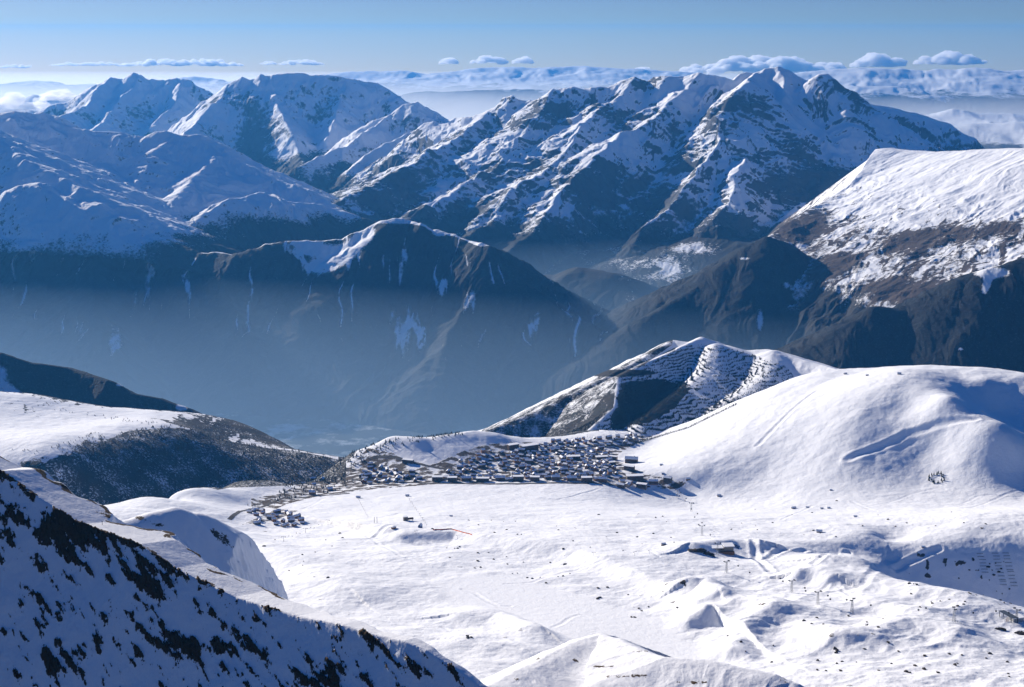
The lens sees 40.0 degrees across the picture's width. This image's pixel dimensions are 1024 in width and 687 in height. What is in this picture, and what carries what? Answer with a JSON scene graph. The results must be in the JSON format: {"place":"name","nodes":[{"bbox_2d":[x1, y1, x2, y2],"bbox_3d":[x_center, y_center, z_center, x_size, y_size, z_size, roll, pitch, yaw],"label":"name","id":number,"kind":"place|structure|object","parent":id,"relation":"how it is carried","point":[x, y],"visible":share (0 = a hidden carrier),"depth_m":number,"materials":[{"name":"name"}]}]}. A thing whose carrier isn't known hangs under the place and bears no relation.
{"place":"outdoors","nodes":[
{"label":"outdoors","id":0,"kind":"place"},
{"bbox_2d":[0,95,70,113],"bbox_3d":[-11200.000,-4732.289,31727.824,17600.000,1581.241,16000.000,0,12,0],"label":"cloud","id":1,"kind":"structure","parent":0,"point":[33,104],"depth_m":33031.54,"materials":[{"name":"white"}]},
{"bbox_2d":[0,352,201,413],"bbox_3d":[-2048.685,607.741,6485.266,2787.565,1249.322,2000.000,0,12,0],"label":"hill","id":2,"kind":"structure","parent":0,"point":[17,375],"depth_m":6681.11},
{"bbox_2d":[34,73,213,136],"bbox_3d":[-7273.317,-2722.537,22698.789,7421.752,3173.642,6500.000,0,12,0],"label":"mountain","id":3,"kind":"structure","parent":0,"point":[134,104],"depth_m":23018.93,"materials":[{"name":"white snow"}]},
{"bbox_2d":[0,111,375,273],"bbox_3d":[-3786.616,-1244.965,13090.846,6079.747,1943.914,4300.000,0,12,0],"label":"mountain","id":4,"kind":"structure","parent":0,"point":[67,187],"depth_m":12539.68,"materials":[{"name":"white snow"}]},
{"bbox_2d":[122,507,287,599],"bbox_3d":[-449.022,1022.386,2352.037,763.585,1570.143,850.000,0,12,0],"label":"snow spur","id":5,"kind":"structure","parent":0,"point":[220,545],"depth_m":2199.66,"materials":[{"name":"white snow"}]},
{"bbox_2d":[0,456,487,686],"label":"foreground slope","id":6,"kind":"structure","parent":0,"point":[88,598],"depth_m":976.27,"materials":[{"name":"white snow"}]},
{"bbox_2d":[227,493,348,519],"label":"road","id":7,"kind":"structure","parent":0,"point":[232,516],"depth_m":4242.06,"materials":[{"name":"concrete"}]},
{"bbox_2d":[0,218,610,434],"bbox_3d":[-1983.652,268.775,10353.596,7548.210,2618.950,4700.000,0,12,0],"label":"mountain","id":8,"kind":"structure","parent":0,"point":[401,324],"depth_m":10369.61,"materials":[{"name":"grey stone"}]},
{"bbox_2d":[182,405,435,456],"bbox_3d":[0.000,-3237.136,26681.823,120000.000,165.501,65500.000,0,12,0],"label":"ground","id":9,"kind":"structure","parent":0,"point":[328,437],"depth_m":9321.72,"materials":[{"name":"white snow"}]},
{"bbox_2d":[168,73,463,193],"bbox_3d":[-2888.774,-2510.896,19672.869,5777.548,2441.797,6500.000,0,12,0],"label":"mountain","id":10,"kind":"structure","parent":0,"point":[329,134],"depth_m":19762.85,"materials":[{"name":"white snow"}]},
{"bbox_2d":[0,66,728,102],"bbox_3d":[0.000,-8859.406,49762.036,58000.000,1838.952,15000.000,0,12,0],"label":"clouds","id":11,"kind":"structure","parent":0,"point":[398,82],"depth_m":48679.08,"materials":[{"name":"white"}]},
{"bbox_2d":[373,456,466,472],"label":"road","id":12,"kind":"structure","parent":0,"point":[400,458],"depth_m":4770.70,"materials":[{"name":"grey asphalt"}]},
{"bbox_2d":[353,479,588,484],"bbox_3d":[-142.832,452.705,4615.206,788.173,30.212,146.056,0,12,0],"label":"road","id":13,"kind":"structure","parent":0,"point":[483,483],"depth_m":4567.83,"materials":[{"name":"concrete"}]},
{"bbox_2d":[0,365,1023,686],"bbox_3d":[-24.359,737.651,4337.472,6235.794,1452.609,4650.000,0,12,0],"label":"snowfield","id":14,"kind":"structure","parent":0,"point":[876,447],"depth_m":3817.71,"materials":[{"name":"white snow"}]},
{"bbox_2d":[253,520,260,524],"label":"chalet","id":15,"kind":"object","parent":14,"relation":"on","point":[258,522],"visible":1,"depth_m":3846.79,"materials":[{"name":"concrete"}]},
{"bbox_2d":[309,490,315,494],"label":"chalet","id":16,"kind":"object","parent":14,"relation":"on","point":[312,492],"visible":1,"depth_m":4420.52,"materials":[{"name":"concrete"}]},
{"bbox_2d":[363,472,371,476],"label":"chalet","id":17,"kind":"object","parent":14,"relation":"on","point":[369,474],"visible":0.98,"depth_m":4696.35,"materials":[{"name":"concrete"}]},
{"bbox_2d":[402,458,413,463],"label":"apartment building","id":18,"kind":"structure","parent":14,"relation":"on","point":[407,460],"depth_m":4777.15,"materials":[{"name":"white glass"}]},
{"bbox_2d":[24,344,792,503],"bbox_3d":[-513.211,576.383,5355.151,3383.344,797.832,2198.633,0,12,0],"label":"woodland","id":19,"kind":"object","parent":14,"relation":"on","point":[658,405],"visible":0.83,"depth_m":5529.77,"materials":[{"name":"green plant"}]},
{"bbox_2d":[403,515,413,520],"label":"drive station","id":20,"kind":"object","parent":14,"relation":"on","point":[405,518],"visible":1,"depth_m":3774.73,"materials":[{"name":"metal"}]},
{"bbox_2d":[432,475,442,480],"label":"apartment building","id":21,"kind":"structure","parent":14,"relation":"on","point":[437,477],"depth_m":4595.42,"materials":[{"name":"grey glass"}]},
{"bbox_2d":[447,476,456,481],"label":"apartment building","id":22,"kind":"structure","parent":14,"relation":"on","point":[452,478],"depth_m":4592.28,"materials":[{"name":"grey glass"}]},
{"bbox_2d":[433,528,471,534],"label":"safety fence","id":23,"kind":"object","parent":14,"relation":"on","point":[452,529],"visible":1,"depth_m":3585.63,"materials":[{"name":"red plastic"}]},
{"bbox_2d":[461,476,470,480],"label":"apartment building","id":24,"kind":"structure","parent":14,"relation":"on","point":[465,478],"depth_m":4603.39,"materials":[{"name":"grey glass"}]},
{"bbox_2d":[476,477,488,481],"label":"apartment building","id":25,"kind":"structure","parent":14,"relation":"on","point":[482,479],"depth_m":4600.43,"materials":[{"name":"white glass"}]},
{"bbox_2d":[479,463,485,467],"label":"chalet","id":26,"kind":"object","parent":14,"relation":"on","point":[482,465],"visible":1,"depth_m":4771.22,"materials":[{"name":"concrete"}]},
{"bbox_2d":[495,475,504,480],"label":"apartment building","id":27,"kind":"structure","parent":14,"relation":"on","point":[499,477],"depth_m":4612.12,"materials":[{"name":"concrete"}]},
{"bbox_2d":[507,442,518,449],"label":"apartment building","id":28,"kind":"structure","parent":14,"relation":"on","point":[512,446],"depth_m":4924.33,"materials":[{"name":"white glass"}]},
{"bbox_2d":[513,475,523,480],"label":"apartment building","id":29,"kind":"structure","parent":14,"relation":"on","point":[518,477],"depth_m":4603.60,"materials":[{"name":"grey glass"}]},
{"bbox_2d":[517,448,524,452],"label":"chalet","id":30,"kind":"object","parent":14,"relation":"on","point":[521,450],"visible":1,"depth_m":4907.37,"materials":[{"name":"concrete"}]},
{"bbox_2d":[520,442,538,450],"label":"apartment building","id":31,"kind":"structure","parent":14,"relation":"on","point":[531,446],"depth_m":4943.73,"materials":[{"name":"white glass"}]},
{"bbox_2d":[525,458,533,463],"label":"chalet","id":32,"kind":"object","parent":14,"relation":"on","point":[529,461],"visible":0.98,"depth_m":4797.23,"materials":[{"name":"concrete"}]},
{"bbox_2d":[530,475,539,480],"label":"apartment building","id":33,"kind":"structure","parent":14,"relation":"on","point":[534,478],"depth_m":4591.55,"materials":[{"name":"grey glass"}]},
{"bbox_2d":[551,474,559,480],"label":"apartment building","id":34,"kind":"structure","parent":14,"relation":"on","point":[556,477],"depth_m":4581.55,"materials":[{"name":"grey glass"}]},
{"bbox_2d":[567,476,576,480],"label":"apartment building","id":35,"kind":"structure","parent":14,"relation":"on","point":[571,478],"depth_m":4573.35,"materials":[{"name":"concrete"}]},
{"bbox_2d":[566,454,579,459],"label":"apartment building","id":36,"kind":"structure","parent":14,"relation":"on","point":[575,457],"depth_m":4830.87,"materials":[{"name":"white glass"}]},
{"bbox_2d":[581,476,592,481],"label":"apartment building","id":37,"kind":"structure","parent":14,"relation":"on","point":[586,478],"depth_m":4561.19,"materials":[{"name":"grey glass"}]},
{"bbox_2d":[595,455,607,459],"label":"apartment building","id":38,"kind":"structure","parent":14,"relation":"on","point":[599,457],"depth_m":4876.39,"materials":[{"name":"white glass"}]},
{"bbox_2d":[598,476,606,482],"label":"apartment building","id":39,"kind":"structure","parent":14,"relation":"on","point":[602,479],"depth_m":4558.70,"materials":[{"name":"concrete"}]},
{"bbox_2d":[609,455,617,459],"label":"apartment building","id":40,"kind":"structure","parent":14,"relation":"on","point":[614,457],"depth_m":4897.85,"materials":[{"name":"white glass"}]},
{"bbox_2d":[617,482,625,488],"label":"apartment building","id":41,"kind":"structure","parent":14,"relation":"on","point":[621,485],"depth_m":4526.70,"materials":[{"name":"concrete"}]},
{"bbox_2d":[624,464,634,470],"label":"apartment building","id":42,"kind":"structure","parent":14,"relation":"on","point":[629,467],"depth_m":4702.18,"materials":[{"name":"white glass"}]},
{"bbox_2d":[625,456,637,462],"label":"apartment building","id":43,"kind":"structure","parent":14,"relation":"on","point":[631,459],"depth_m":4837.77,"materials":[{"name":"concrete"}]},
{"bbox_2d":[626,473,643,480],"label":"apartment building","id":44,"kind":"structure","parent":14,"relation":"on","point":[636,477],"depth_m":4604.93,"materials":[{"name":"white glass"}]},
{"bbox_2d":[636,482,646,489],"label":"apartment building","id":45,"kind":"structure","parent":14,"relation":"on","point":[641,485],"depth_m":4551.93,"materials":[{"name":"white glass"}]},
{"bbox_2d":[649,479,657,484],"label":"apartment building","id":46,"kind":"structure","parent":14,"relation":"on","point":[653,481],"depth_m":4585.94,"materials":[{"name":"concrete"}]},
{"bbox_2d":[663,475,671,483],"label":"apartment building","id":47,"kind":"structure","parent":14,"relation":"on","point":[667,479],"depth_m":4596.69,"materials":[{"name":"concrete"}]},
{"bbox_2d":[688,548,714,556],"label":"rock outcrop","id":48,"kind":"object","parent":14,"relation":"on","point":[702,550],"visible":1,"depth_m":3267.41,"materials":[{"name":"grey stone"}]},
{"bbox_2d":[711,542,739,554],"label":"cableway station","id":49,"kind":"object","parent":14,"relation":"on","point":[726,548],"visible":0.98,"depth_m":3317.61,"materials":[{"name":"concrete"}]},
{"bbox_2d":[849,598,855,613],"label":"cableway pylon","id":50,"kind":"object","parent":14,"relation":"on","point":[852,610],"visible":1,"depth_m":2702.46,"materials":[{"name":"metal"}]},
{"bbox_2d":[994,627,1006,630],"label":"rock outcrop","id":51,"kind":"object","parent":14,"relation":"on","point":[1000,628],"visible":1,"depth_m":2646.98,"materials":[{"name":"grey stone"}]},
{"bbox_2d":[999,610,1023,622],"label":"lift station","id":52,"kind":"object","parent":14,"relation":"on","point":[1013,617],"visible":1,"depth_m":2703.78,"materials":[{"name":"metal"}]},
{"bbox_2d":[1014,631,1023,634],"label":"rock outcrop","id":53,"kind":"object","parent":14,"relation":"on","point":[1019,632],"visible":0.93,"depth_m":2625.94,"materials":[{"name":"grey stone"}]},
{"bbox_2d":[0,0,1023,84],"label":"sky","id":54,"kind":"structure","parent":0,"point":[67,42],"materials":[{"name":"blue"}]},
{"bbox_2d":[481,633,803,686],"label":"knoll","id":55,"kind":"structure","parent":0,"point":[600,660],"depth_m":1329.88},
{"bbox_2d":[543,236,754,310],"bbox_3d":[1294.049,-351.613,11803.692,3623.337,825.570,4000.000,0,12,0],"label":"hill","id":56,"kind":"structure","parent":0,"point":[602,278],"depth_m":12145.85,"materials":[{"name":"white snow"}]},
{"bbox_2d":[331,66,985,273],"bbox_3d":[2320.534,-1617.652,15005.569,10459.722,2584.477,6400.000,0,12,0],"label":"mountain","id":57,"kind":"structure","parent":0,"point":[633,166],"depth_m":14335.84,"materials":[{"name":"white snow"}]},
{"bbox_2d":[478,337,838,437],"bbox_3d":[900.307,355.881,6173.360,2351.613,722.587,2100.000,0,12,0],"label":"terraced hill","id":58,"kind":"structure","parent":0,"point":[578,405],"depth_m":5782.31,"materials":[{"name":"white snow"}]},
{"bbox_2d":[533,236,810,404],"bbox_3d":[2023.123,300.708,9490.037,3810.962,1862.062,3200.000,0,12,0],"label":"hill","id":59,"kind":"structure","parent":0,"point":[741,298],"depth_m":9637.86,"materials":[{"name":"grey stone"}]},
{"bbox_2d":[400,67,1023,119],"bbox_3d":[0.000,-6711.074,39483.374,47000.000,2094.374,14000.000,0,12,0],"label":"clouds","id":60,"kind":"structure","parent":0,"point":[974,89],"depth_m":39088.02,"materials":[{"name":"white"}]},
{"bbox_2d":[762,148,1023,346],"bbox_3d":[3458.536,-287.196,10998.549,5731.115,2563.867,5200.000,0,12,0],"label":"mountain","id":61,"kind":"structure","parent":0,"point":[888,227],"depth_m":9925.93,"materials":[{"name":"white snow"}]},
{"bbox_2d":[775,258,1023,372],"bbox_3d":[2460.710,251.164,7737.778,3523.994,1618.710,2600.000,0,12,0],"label":"hill","id":62,"kind":"structure","parent":0,"point":[974,319],"depth_m":7569.56,"materials":[{"name":"stone"}]},
{"bbox_2d":[925,109,1023,148],"bbox_3d":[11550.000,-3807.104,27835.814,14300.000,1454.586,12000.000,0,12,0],"label":"cloud","id":63,"kind":"structure","parent":0,"point":[995,130],"depth_m":26571.85,"materials":[{"name":"white"}]}
]}

